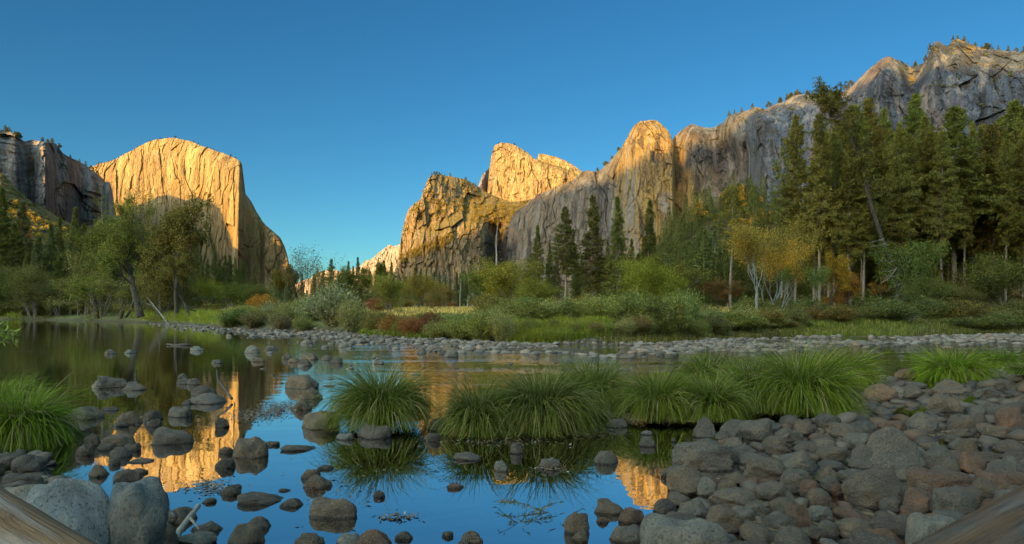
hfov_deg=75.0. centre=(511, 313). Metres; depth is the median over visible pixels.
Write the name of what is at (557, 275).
pine tree
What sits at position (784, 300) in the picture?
willow bush
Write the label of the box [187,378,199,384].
river rock
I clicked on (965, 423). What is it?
river rock
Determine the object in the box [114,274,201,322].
broadleaf tree
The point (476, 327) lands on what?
willow bush
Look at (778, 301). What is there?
willow bush
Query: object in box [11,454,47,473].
river rock
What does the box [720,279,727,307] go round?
pine tree
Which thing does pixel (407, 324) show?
willow bush
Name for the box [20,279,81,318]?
broadleaf tree
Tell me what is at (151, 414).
river rock
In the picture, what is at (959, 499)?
river rock
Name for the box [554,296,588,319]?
willow bush
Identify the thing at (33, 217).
hillside scrub
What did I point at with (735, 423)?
river rock
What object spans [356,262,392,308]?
broadleaf tree
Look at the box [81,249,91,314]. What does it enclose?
pine tree
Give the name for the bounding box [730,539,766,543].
river rock
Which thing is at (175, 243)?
broadleaf tree
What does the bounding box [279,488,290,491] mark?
river rock
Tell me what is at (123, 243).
broadleaf tree
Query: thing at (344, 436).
river rock
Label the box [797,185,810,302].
pine tree
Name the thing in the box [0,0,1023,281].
sky
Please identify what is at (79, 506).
boulder
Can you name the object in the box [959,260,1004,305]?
broadleaf tree
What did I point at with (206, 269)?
pine tree
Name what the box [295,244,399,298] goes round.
distant ridge
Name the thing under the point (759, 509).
river rock
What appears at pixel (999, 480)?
river rock
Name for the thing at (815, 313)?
willow bush
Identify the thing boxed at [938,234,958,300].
pine tree
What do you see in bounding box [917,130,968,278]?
pine tree
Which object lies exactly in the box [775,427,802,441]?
river rock
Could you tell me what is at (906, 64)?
wall scrub
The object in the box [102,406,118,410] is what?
river rock
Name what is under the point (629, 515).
river rock
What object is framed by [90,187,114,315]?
pine tree
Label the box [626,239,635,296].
pine tree
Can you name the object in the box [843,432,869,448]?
river rock
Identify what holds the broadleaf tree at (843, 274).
on the ground at (46, 471)
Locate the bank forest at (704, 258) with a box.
[46,221,996,308]
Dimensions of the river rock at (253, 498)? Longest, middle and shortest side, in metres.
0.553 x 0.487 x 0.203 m
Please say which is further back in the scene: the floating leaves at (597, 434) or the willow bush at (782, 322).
the willow bush at (782, 322)
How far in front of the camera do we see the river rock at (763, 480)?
8.14 m
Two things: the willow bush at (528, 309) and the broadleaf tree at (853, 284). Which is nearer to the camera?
the willow bush at (528, 309)
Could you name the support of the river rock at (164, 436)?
in the river
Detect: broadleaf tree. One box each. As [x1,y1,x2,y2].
[0,262,54,319]
[0,273,24,308]
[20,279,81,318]
[44,251,145,320]
[46,275,117,317]
[60,214,147,318]
[64,241,144,319]
[83,273,173,319]
[92,187,161,317]
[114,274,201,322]
[132,190,215,320]
[135,225,194,312]
[153,252,221,316]
[188,275,225,309]
[211,280,248,308]
[240,280,273,304]
[271,264,300,306]
[275,243,345,301]
[306,263,344,296]
[309,265,367,298]
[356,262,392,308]
[364,268,408,312]
[396,271,448,307]
[423,289,447,307]
[431,284,458,307]
[458,263,525,304]
[463,249,556,304]
[510,275,565,302]
[611,252,684,303]
[638,260,715,290]
[651,270,693,299]
[693,275,745,307]
[719,216,784,310]
[725,212,831,302]
[755,236,815,308]
[774,260,834,299]
[802,250,852,305]
[821,272,863,307]
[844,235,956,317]
[867,277,891,299]
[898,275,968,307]
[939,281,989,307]
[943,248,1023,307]
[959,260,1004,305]
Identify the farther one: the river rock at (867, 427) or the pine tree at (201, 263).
the pine tree at (201, 263)
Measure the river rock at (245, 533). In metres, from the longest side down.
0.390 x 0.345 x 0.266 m
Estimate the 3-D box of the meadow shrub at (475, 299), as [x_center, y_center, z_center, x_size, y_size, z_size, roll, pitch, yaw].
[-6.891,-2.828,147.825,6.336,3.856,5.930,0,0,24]
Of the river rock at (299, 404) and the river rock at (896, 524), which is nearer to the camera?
the river rock at (896, 524)
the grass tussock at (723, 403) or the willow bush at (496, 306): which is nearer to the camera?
the grass tussock at (723, 403)
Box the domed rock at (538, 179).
[488,143,577,201]
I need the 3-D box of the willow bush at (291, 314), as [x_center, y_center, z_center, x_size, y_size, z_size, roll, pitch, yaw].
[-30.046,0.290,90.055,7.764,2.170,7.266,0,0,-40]
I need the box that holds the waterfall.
[495,226,497,265]
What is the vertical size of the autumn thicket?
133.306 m
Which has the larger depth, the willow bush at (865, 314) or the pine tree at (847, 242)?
the pine tree at (847, 242)
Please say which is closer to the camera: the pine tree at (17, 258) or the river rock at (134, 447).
the river rock at (134, 447)
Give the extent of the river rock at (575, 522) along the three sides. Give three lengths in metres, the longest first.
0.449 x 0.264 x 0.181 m
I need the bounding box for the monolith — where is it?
[91,138,245,308]
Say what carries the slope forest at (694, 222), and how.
on the forest slope
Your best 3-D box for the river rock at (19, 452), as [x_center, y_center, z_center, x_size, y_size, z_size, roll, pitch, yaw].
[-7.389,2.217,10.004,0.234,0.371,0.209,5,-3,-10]
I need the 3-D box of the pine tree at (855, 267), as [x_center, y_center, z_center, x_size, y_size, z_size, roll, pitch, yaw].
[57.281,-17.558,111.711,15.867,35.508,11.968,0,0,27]
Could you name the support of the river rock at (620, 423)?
in the river
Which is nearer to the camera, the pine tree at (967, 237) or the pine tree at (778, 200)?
the pine tree at (967, 237)
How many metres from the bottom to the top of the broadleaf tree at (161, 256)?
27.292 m
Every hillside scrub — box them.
[0,173,80,235]
[0,199,78,262]
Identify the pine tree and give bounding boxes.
[0,186,19,298]
[0,222,31,291]
[13,201,35,264]
[13,255,30,315]
[19,203,33,252]
[22,243,43,315]
[31,234,44,274]
[37,264,51,315]
[39,223,63,315]
[49,254,68,316]
[50,216,66,266]
[58,239,77,315]
[64,207,83,298]
[67,254,82,315]
[76,222,87,254]
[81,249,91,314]
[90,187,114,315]
[183,273,190,306]
[188,268,198,309]
[196,274,201,305]
[197,255,210,300]
[198,266,205,308]
[202,259,210,304]
[209,243,221,308]
[217,258,220,285]
[217,266,228,308]
[220,255,230,308]
[227,255,233,305]
[230,258,239,307]
[238,259,245,302]
[243,271,249,303]
[273,260,285,302]
[285,281,294,301]
[298,276,306,297]
[325,259,335,297]
[351,266,357,298]
[354,257,365,303]
[357,267,366,302]
[362,270,375,299]
[389,261,395,298]
[408,268,418,302]
[415,267,425,306]
[438,271,442,302]
[448,279,452,302]
[453,272,461,306]
[458,274,463,304]
[462,273,468,306]
[467,270,473,305]
[470,272,480,296]
[524,256,535,294]
[528,224,545,290]
[543,242,556,299]
[547,206,581,300]
[553,260,564,300]
[569,243,583,298]
[570,194,611,299]
[573,255,585,297]
[581,264,590,298]
[593,259,604,298]
[601,196,632,298]
[601,239,613,299]
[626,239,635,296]
[634,199,664,296]
[686,262,695,298]
[694,271,700,296]
[703,182,754,307]
[703,288,710,304]
[708,267,715,303]
[714,250,724,307]
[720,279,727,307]
[724,255,733,306]
[732,251,749,302]
[742,253,757,300]
[747,191,753,209]
[758,257,778,300]
[765,145,794,299]
[766,209,769,222]
[766,239,784,299]
[776,196,793,294]
[779,113,810,303]
[783,279,801,298]
[795,112,841,303]
[797,172,829,298]
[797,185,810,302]
[797,250,821,295]
[797,251,812,299]
[799,131,843,295]
[803,133,843,305]
[815,280,837,300]
[824,128,851,308]
[824,257,856,307]
[826,104,891,286]
[827,154,873,308]
[843,142,881,299]
[843,162,887,300]
[846,97,890,294]
[859,271,878,302]
[870,144,907,290]
[871,107,896,281]
[874,120,923,297]
[875,187,919,296]
[879,131,924,254]
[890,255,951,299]
[891,93,943,266]
[901,136,926,257]
[913,115,937,295]
[914,131,961,261]
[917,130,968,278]
[920,130,941,275]
[923,105,1005,287]
[936,156,959,299]
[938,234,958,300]
[938,266,950,283]
[947,271,961,287]
[950,144,979,284]
[956,181,968,282]
[956,186,1001,275]
[957,121,976,268]
[961,123,995,256]
[966,153,982,263]
[972,122,1010,305]
[977,291,998,305]
[989,138,1023,303]
[991,119,1010,302]
[994,99,1023,304]
[994,282,1020,303]
[995,117,1023,303]
[998,140,1023,299]
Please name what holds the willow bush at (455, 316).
on the ground at (46, 471)
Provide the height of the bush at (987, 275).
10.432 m
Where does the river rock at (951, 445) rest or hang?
on the ground at (46, 471)
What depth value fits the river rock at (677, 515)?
6.71 m
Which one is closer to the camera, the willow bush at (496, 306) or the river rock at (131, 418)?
the river rock at (131, 418)
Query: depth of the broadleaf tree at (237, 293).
164.32 m
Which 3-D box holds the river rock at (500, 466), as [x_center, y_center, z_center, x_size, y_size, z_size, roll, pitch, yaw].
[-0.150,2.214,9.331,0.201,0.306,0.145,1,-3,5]
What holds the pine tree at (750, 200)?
on the forest slope
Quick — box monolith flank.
[243,191,297,299]
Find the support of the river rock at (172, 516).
in the river
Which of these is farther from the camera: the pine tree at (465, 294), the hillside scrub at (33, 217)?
the hillside scrub at (33, 217)
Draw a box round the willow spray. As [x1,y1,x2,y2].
[0,319,20,346]
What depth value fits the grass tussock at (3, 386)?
16.05 m
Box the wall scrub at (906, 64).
[676,40,1021,207]
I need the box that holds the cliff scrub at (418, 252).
[400,143,568,262]
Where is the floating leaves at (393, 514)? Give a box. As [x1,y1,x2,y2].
[373,509,418,519]
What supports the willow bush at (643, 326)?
on the ground at (46, 471)
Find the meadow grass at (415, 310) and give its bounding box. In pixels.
[218,306,735,316]
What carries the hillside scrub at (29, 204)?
on the hillside
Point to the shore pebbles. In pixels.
(918, 436)
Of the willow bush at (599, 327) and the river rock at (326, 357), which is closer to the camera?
the river rock at (326, 357)
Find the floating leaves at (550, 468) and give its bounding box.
[530,462,572,472]
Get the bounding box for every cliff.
[0,129,104,234]
[394,174,531,306]
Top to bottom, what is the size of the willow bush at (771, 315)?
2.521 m
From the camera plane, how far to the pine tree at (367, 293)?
303.73 m
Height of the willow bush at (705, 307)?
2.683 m
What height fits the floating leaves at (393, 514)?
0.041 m
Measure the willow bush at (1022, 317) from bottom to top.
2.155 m
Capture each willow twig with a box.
[494,489,546,513]
[498,500,564,522]
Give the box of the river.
[0,320,1023,543]
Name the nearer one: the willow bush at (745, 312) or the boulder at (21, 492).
the boulder at (21, 492)
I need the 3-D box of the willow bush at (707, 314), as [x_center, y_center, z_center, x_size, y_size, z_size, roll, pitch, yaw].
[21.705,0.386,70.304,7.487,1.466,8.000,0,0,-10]
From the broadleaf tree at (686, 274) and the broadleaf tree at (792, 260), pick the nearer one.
the broadleaf tree at (792, 260)
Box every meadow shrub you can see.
[363,295,396,310]
[396,297,414,307]
[425,301,444,306]
[446,302,457,306]
[466,292,487,306]
[545,294,561,304]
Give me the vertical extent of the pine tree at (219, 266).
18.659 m
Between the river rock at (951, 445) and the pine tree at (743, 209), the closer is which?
the river rock at (951, 445)
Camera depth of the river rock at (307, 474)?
8.83 m
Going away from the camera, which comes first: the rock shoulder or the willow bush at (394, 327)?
the willow bush at (394, 327)
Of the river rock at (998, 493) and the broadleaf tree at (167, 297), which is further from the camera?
the broadleaf tree at (167, 297)
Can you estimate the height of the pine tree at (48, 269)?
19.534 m
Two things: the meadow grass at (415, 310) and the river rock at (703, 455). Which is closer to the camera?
the river rock at (703, 455)
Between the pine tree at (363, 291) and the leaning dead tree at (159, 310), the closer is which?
the leaning dead tree at (159, 310)
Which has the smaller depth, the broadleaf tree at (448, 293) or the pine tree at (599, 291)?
the broadleaf tree at (448, 293)
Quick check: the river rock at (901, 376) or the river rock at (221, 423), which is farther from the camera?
the river rock at (901, 376)
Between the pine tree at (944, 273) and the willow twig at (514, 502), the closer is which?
the willow twig at (514, 502)
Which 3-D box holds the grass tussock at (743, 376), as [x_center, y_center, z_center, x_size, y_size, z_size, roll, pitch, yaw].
[5.349,1.365,15.018,3.277,1.474,3.421,0,0,0]
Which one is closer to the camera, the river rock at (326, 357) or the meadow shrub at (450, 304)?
the river rock at (326, 357)
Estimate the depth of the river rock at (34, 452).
9.79 m
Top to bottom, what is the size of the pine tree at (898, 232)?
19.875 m
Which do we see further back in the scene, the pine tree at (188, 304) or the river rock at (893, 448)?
the pine tree at (188, 304)
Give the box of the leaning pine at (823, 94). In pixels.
[801,76,919,315]
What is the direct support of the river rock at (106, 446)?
in the river
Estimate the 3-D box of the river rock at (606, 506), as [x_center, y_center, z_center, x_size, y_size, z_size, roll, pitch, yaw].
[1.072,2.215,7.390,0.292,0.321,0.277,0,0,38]
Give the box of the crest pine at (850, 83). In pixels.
[847,80,853,86]
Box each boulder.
[4,484,45,500]
[26,478,109,543]
[106,476,169,543]
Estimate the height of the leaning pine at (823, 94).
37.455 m
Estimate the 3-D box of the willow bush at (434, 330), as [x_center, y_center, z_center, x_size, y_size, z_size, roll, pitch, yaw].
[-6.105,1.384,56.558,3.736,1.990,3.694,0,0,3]
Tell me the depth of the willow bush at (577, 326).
51.12 m
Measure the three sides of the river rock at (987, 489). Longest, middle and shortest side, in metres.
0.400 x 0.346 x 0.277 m
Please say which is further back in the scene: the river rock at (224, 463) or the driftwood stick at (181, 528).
the river rock at (224, 463)
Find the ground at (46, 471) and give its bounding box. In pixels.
[0,308,1023,543]
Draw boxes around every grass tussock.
[0,368,63,404]
[0,368,104,453]
[297,348,461,434]
[421,366,532,440]
[463,348,620,439]
[552,345,642,414]
[598,357,708,422]
[650,342,756,387]
[660,360,767,422]
[681,343,816,414]
[714,333,898,418]
[794,340,904,386]
[897,343,1016,383]
[962,342,1023,368]
[998,359,1023,374]
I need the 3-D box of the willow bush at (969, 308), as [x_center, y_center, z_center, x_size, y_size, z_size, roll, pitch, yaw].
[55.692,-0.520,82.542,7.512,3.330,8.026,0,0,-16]
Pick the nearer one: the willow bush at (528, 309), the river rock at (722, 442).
the river rock at (722, 442)
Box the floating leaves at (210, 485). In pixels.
[177,475,249,497]
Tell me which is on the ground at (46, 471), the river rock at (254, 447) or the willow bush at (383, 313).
the willow bush at (383, 313)
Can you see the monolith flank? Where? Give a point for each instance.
(264, 250)
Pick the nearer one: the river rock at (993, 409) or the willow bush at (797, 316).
the river rock at (993, 409)
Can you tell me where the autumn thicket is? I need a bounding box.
[681,184,772,265]
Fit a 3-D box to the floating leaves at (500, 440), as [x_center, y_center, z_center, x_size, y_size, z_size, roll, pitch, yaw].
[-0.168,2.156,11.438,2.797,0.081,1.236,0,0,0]
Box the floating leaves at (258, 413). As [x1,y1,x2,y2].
[211,402,316,425]
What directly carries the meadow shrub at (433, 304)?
on the ground at (46, 471)
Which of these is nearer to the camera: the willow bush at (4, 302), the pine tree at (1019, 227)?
the pine tree at (1019, 227)
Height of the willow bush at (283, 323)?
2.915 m
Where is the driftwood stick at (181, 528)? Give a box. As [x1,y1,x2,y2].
[176,504,200,538]
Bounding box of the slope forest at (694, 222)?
[630,170,804,288]
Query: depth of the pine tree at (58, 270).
227.56 m
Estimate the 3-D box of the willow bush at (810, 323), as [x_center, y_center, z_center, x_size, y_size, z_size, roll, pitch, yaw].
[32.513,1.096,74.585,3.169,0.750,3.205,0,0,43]
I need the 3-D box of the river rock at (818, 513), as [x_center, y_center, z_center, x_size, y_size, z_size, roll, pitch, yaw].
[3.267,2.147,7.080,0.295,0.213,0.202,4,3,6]
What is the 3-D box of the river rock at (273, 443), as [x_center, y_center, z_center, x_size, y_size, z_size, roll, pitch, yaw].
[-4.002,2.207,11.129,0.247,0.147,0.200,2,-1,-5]
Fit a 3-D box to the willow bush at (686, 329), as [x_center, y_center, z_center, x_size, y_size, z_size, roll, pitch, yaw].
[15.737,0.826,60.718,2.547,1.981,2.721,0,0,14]
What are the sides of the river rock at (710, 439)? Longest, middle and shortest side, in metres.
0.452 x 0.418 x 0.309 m
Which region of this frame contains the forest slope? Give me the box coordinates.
[646,194,799,306]
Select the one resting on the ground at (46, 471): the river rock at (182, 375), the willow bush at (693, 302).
the willow bush at (693, 302)
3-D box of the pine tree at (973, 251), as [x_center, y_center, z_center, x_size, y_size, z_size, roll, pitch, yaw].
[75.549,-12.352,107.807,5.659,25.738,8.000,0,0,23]
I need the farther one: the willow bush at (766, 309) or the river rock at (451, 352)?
the willow bush at (766, 309)
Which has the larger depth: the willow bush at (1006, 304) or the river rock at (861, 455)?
the willow bush at (1006, 304)
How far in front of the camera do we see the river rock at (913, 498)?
7.37 m
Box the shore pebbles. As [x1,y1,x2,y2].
[0,369,1023,543]
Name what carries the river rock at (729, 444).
on the ground at (46, 471)
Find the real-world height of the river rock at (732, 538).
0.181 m
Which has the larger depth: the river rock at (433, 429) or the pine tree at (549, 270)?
the pine tree at (549, 270)
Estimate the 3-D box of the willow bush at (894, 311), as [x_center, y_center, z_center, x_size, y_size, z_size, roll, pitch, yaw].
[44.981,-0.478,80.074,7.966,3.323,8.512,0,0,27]
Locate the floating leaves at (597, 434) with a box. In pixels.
[550,426,628,438]
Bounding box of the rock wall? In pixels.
[504,39,1023,302]
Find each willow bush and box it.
[0,293,20,315]
[20,301,44,315]
[54,298,76,314]
[72,301,89,312]
[104,297,130,312]
[211,305,264,324]
[214,304,263,314]
[216,316,232,327]
[222,304,251,318]
[238,309,269,328]
[243,293,277,308]
[258,299,284,316]
[266,308,302,319]
[266,312,293,329]
[272,298,306,311]
[272,302,302,314]
[290,290,325,320]
[290,315,315,330]
[297,276,365,326]
[334,291,370,332]
[357,307,384,330]
[371,311,398,316]
[371,312,402,331]
[390,316,404,333]
[396,312,421,336]
[410,307,445,334]
[411,312,451,316]
[419,318,456,338]
[433,310,495,321]
[433,310,539,322]
[442,315,470,339]
[458,304,496,340]
[463,292,528,313]
[479,298,523,312]
[479,306,504,315]
[485,307,520,341]
[491,297,554,320]
[510,294,541,303]
[519,319,532,330]
[534,296,575,307]
[534,301,568,321]
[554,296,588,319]
[567,292,608,305]
[569,323,585,331]
[570,295,609,317]
[588,291,623,321]
[588,320,602,333]
[601,287,660,321]
[602,322,616,334]
[610,315,638,336]
[622,312,657,334]
[629,289,679,333]
[637,310,659,334]
[653,285,699,335]
[653,312,675,334]
[673,285,702,320]
[681,315,695,331]
[685,317,711,337]
[694,301,726,311]
[694,309,708,318]
[695,310,737,320]
[699,306,730,316]
[700,308,735,335]
[715,309,774,329]
[726,293,763,310]
[727,297,785,311]
[730,320,743,329]
[733,304,759,324]
[735,306,783,314]
[752,298,789,310]
[752,313,768,327]
[754,305,787,327]
[762,323,782,327]
[771,295,798,308]
[776,317,788,327]
[778,294,835,313]
[780,305,807,316]
[781,305,811,325]
[784,318,802,326]
[800,305,832,321]
[803,321,815,325]
[821,303,859,323]
[840,295,912,307]
[843,297,884,307]
[852,305,884,321]
[857,296,926,321]
[910,295,961,319]
[931,314,1023,328]
[937,296,1000,318]
[976,310,1023,327]
[983,307,1023,318]
[984,298,1023,311]
[1005,313,1023,325]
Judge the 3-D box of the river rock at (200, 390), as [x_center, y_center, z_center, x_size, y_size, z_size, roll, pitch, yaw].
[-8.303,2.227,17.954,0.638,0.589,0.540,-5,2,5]
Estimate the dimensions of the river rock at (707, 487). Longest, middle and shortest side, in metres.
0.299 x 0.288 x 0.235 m
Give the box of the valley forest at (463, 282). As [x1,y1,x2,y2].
[182,269,726,308]
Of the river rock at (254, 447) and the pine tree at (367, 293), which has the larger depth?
the pine tree at (367, 293)
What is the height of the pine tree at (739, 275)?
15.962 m
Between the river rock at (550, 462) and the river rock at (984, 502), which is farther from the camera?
the river rock at (550, 462)
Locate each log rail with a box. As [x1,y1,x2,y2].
[0,486,97,543]
[912,484,1023,543]
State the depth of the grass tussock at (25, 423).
10.98 m
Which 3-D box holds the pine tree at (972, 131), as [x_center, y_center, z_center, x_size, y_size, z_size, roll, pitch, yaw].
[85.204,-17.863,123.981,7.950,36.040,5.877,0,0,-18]
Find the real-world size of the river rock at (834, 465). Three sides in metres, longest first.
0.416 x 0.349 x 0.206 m
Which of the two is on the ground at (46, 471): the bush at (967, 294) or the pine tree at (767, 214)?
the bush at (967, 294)
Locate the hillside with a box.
[0,172,80,268]
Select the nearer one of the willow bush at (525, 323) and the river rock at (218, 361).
the river rock at (218, 361)
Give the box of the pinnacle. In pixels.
[102,182,117,227]
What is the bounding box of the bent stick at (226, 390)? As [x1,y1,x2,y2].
[216,370,232,399]
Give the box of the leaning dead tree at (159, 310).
[146,298,168,324]
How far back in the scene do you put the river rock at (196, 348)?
39.34 m
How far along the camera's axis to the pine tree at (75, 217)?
261.49 m
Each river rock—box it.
[0,453,19,470]
[0,461,5,475]
[0,484,21,487]
[1,473,43,484]
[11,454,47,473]
[12,449,26,455]
[28,450,41,454]
[45,460,56,465]
[63,406,104,419]
[75,443,93,455]
[84,433,100,445]
[88,464,109,477]
[92,376,126,387]
[97,443,115,450]
[101,434,135,446]
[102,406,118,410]
[104,349,116,353]
[108,457,120,464]
[109,446,132,457]
[113,422,128,426]
[113,469,142,482]
[116,411,142,424]
[123,381,146,390]
[124,443,140,451]
[127,458,154,463]
[133,468,147,473]
[143,410,163,420]
[146,419,161,427]
[151,427,193,444]
[162,523,178,543]
[167,509,176,523]
[168,406,191,417]
[172,506,197,524]
[177,378,187,383]
[178,373,187,378]
[178,531,216,543]
[182,399,190,404]
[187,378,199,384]
[189,393,227,404]
[190,346,203,350]
[190,521,222,532]
[191,385,217,395]
[202,497,216,503]
[211,359,222,363]
[215,418,229,427]
[215,458,235,468]
[218,446,232,453]
[220,484,241,495]
[227,523,264,543]
[232,436,268,458]
[237,491,283,505]
[244,345,259,352]
[248,516,270,529]
[251,357,264,361]
[264,346,278,349]
[266,441,279,445]
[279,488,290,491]
[279,498,303,507]
[280,445,315,451]
[282,353,291,359]
[285,374,318,388]
[288,357,300,362]
[292,399,311,410]
[294,533,324,543]
[297,360,311,365]
[301,353,317,359]
[301,387,322,399]
[301,469,320,479]
[302,410,339,429]
[303,474,332,488]
[309,496,356,518]
[317,464,333,469]
[321,355,331,359]
[330,356,342,363]
[336,433,353,440]
[336,533,359,543]
[339,341,349,347]
[355,529,391,543]
[357,424,391,439]
[373,490,384,497]
[374,360,384,363]
[394,531,412,540]
[417,348,425,353]
[424,433,439,441]
[428,417,448,430]
[442,531,453,537]
[443,344,453,351]
[444,348,457,356]
[447,483,463,489]
[453,452,481,460]
[458,540,468,543]
[461,530,482,543]
[494,460,507,471]
[510,442,522,453]
[519,343,527,349]
[539,457,560,468]
[564,511,589,533]
[572,530,587,542]
[594,451,617,464]
[594,498,622,514]
[596,517,608,523]
[605,418,627,427]
[609,524,640,543]
[616,349,627,357]
[618,507,643,523]
[619,354,635,358]
[639,438,654,446]
[640,430,651,434]
[640,513,729,543]
[653,498,676,514]
[661,465,681,476]
[665,353,678,358]
[665,511,697,519]
[666,460,702,494]
[668,491,689,506]
[671,440,732,471]
[677,499,707,519]
[692,417,715,437]
[696,438,721,445]
[696,476,716,496]
[702,473,720,484]
[706,505,744,533]
[710,487,755,507]
[715,424,741,440]
[717,479,736,490]
[718,437,734,445]
[720,419,742,428]
[721,471,745,483]
[723,437,742,449]
[727,533,738,542]
[728,449,738,463]
[730,444,758,454]
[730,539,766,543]
[731,505,754,520]
[738,452,759,466]
[739,418,772,440]
[739,522,774,543]
[740,478,760,485]
[742,456,786,480]
[745,501,769,517]
[755,480,785,500]
[759,478,772,483]
[761,435,785,445]
[762,514,794,528]
[764,444,790,455]
[770,497,796,513]
[772,423,781,433]
[774,526,810,543]
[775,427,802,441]
[779,450,816,472]
[780,468,811,494]
[785,503,810,527]
[793,419,814,434]
[799,479,818,497]
[800,526,829,543]
[805,488,831,508]
[808,505,833,521]
[809,438,837,453]
[809,453,821,463]
[811,435,835,441]
[815,413,840,427]
[816,446,847,461]
[817,459,845,469]
[817,466,838,481]
[818,476,839,491]
[818,520,838,538]
[820,538,838,543]
[826,482,843,496]
[827,422,862,437]
[832,505,870,520]
[834,517,873,538]
[837,469,854,482]
[841,468,904,508]
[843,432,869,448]
[846,532,897,543]
[848,444,873,469]
[849,468,862,472]
[850,420,875,434]
[863,383,898,400]
[866,426,925,469]
[868,528,902,543]
[869,514,908,536]
[878,420,905,430]
[879,497,899,512]
[894,368,917,378]
[895,467,907,481]
[900,506,922,514]
[901,485,929,513]
[903,386,927,397]
[903,486,930,498]
[904,382,927,387]
[905,467,973,492]
[905,512,954,543]
[906,412,939,432]
[918,442,933,450]
[922,442,959,470]
[926,393,963,412]
[929,485,976,514]
[931,379,966,393]
[932,509,965,520]
[942,434,961,443]
[946,418,975,429]
[947,415,963,423]
[947,439,959,449]
[949,428,973,437]
[949,450,961,462]
[955,438,978,453]
[959,451,986,473]
[961,486,981,504]
[968,404,985,415]
[969,412,987,423]
[969,477,997,498]
[973,387,1001,398]
[973,451,1000,462]
[973,470,1012,489]
[977,379,1005,391]
[977,425,1010,438]
[977,499,993,508]
[985,404,1006,414]
[986,459,1017,473]
[993,489,1011,498]
[994,406,1023,427]
[996,439,1023,452]
[1000,448,1023,460]
[1001,471,1023,485]
[1003,455,1023,472]
[1005,485,1019,489]
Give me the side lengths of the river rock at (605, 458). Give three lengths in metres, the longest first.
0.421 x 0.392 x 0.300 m
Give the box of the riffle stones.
[261,340,1017,386]
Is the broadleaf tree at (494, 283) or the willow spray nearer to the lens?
the willow spray
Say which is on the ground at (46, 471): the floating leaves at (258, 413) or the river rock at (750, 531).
the river rock at (750, 531)
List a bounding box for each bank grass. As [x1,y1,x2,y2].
[1,310,21,319]
[119,307,222,323]
[356,317,431,337]
[506,313,613,342]
[590,321,809,342]
[780,317,919,333]
[911,316,1023,333]
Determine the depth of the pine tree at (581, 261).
224.74 m
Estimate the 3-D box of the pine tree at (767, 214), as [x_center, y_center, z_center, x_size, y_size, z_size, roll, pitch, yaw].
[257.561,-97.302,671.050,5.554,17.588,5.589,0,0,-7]
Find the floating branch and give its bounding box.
[166,343,190,345]
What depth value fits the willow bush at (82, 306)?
244.38 m
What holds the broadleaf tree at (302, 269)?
on the ground at (46, 471)
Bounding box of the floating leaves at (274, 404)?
[253,397,311,414]
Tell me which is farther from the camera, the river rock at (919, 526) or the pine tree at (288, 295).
the pine tree at (288, 295)
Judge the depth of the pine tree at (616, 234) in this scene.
147.63 m
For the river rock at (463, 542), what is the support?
in the river
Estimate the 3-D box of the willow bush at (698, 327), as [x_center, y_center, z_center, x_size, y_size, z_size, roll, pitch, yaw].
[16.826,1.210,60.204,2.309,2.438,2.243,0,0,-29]
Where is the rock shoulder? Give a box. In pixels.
[478,168,489,192]
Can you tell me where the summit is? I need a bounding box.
[538,154,581,174]
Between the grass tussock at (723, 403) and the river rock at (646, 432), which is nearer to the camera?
the river rock at (646, 432)
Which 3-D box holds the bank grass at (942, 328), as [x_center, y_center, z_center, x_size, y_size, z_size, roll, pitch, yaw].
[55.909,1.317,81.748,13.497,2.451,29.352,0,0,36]
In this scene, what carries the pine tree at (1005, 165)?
on the ground at (46, 471)
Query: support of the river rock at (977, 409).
on the ground at (46, 471)
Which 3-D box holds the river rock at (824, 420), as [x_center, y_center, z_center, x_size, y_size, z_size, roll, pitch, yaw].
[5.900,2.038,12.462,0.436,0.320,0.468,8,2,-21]
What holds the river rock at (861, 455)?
on the ground at (46, 471)
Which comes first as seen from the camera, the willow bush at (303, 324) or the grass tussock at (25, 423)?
the grass tussock at (25, 423)
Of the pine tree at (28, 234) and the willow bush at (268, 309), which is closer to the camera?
the willow bush at (268, 309)
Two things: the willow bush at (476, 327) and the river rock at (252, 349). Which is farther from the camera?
the willow bush at (476, 327)
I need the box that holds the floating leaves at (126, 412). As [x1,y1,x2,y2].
[93,411,174,424]
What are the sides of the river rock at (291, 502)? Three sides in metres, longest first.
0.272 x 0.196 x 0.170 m
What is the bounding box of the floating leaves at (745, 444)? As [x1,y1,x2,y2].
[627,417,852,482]
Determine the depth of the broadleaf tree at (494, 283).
92.20 m
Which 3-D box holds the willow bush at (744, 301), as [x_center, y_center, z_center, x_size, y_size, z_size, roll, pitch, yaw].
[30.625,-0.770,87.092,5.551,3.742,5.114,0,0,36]
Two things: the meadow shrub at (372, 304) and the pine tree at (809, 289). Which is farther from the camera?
the pine tree at (809, 289)
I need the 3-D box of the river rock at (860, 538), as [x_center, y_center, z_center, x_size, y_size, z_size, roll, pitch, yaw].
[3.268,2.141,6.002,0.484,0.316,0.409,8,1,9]
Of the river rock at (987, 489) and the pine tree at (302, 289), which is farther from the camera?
the pine tree at (302, 289)
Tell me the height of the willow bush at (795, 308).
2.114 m
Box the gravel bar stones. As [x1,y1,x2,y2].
[149,319,1023,357]
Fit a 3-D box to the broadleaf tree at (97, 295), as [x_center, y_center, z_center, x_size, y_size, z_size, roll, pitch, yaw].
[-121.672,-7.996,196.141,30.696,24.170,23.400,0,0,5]
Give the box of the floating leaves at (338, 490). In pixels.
[282,453,400,527]
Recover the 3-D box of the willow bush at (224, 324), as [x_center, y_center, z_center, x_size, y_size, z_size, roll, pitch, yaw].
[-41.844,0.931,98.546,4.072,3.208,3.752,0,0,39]
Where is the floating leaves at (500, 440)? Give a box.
[419,435,581,447]
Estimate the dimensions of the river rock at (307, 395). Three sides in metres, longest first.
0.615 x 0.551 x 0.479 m
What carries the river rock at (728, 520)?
on the ground at (46, 471)

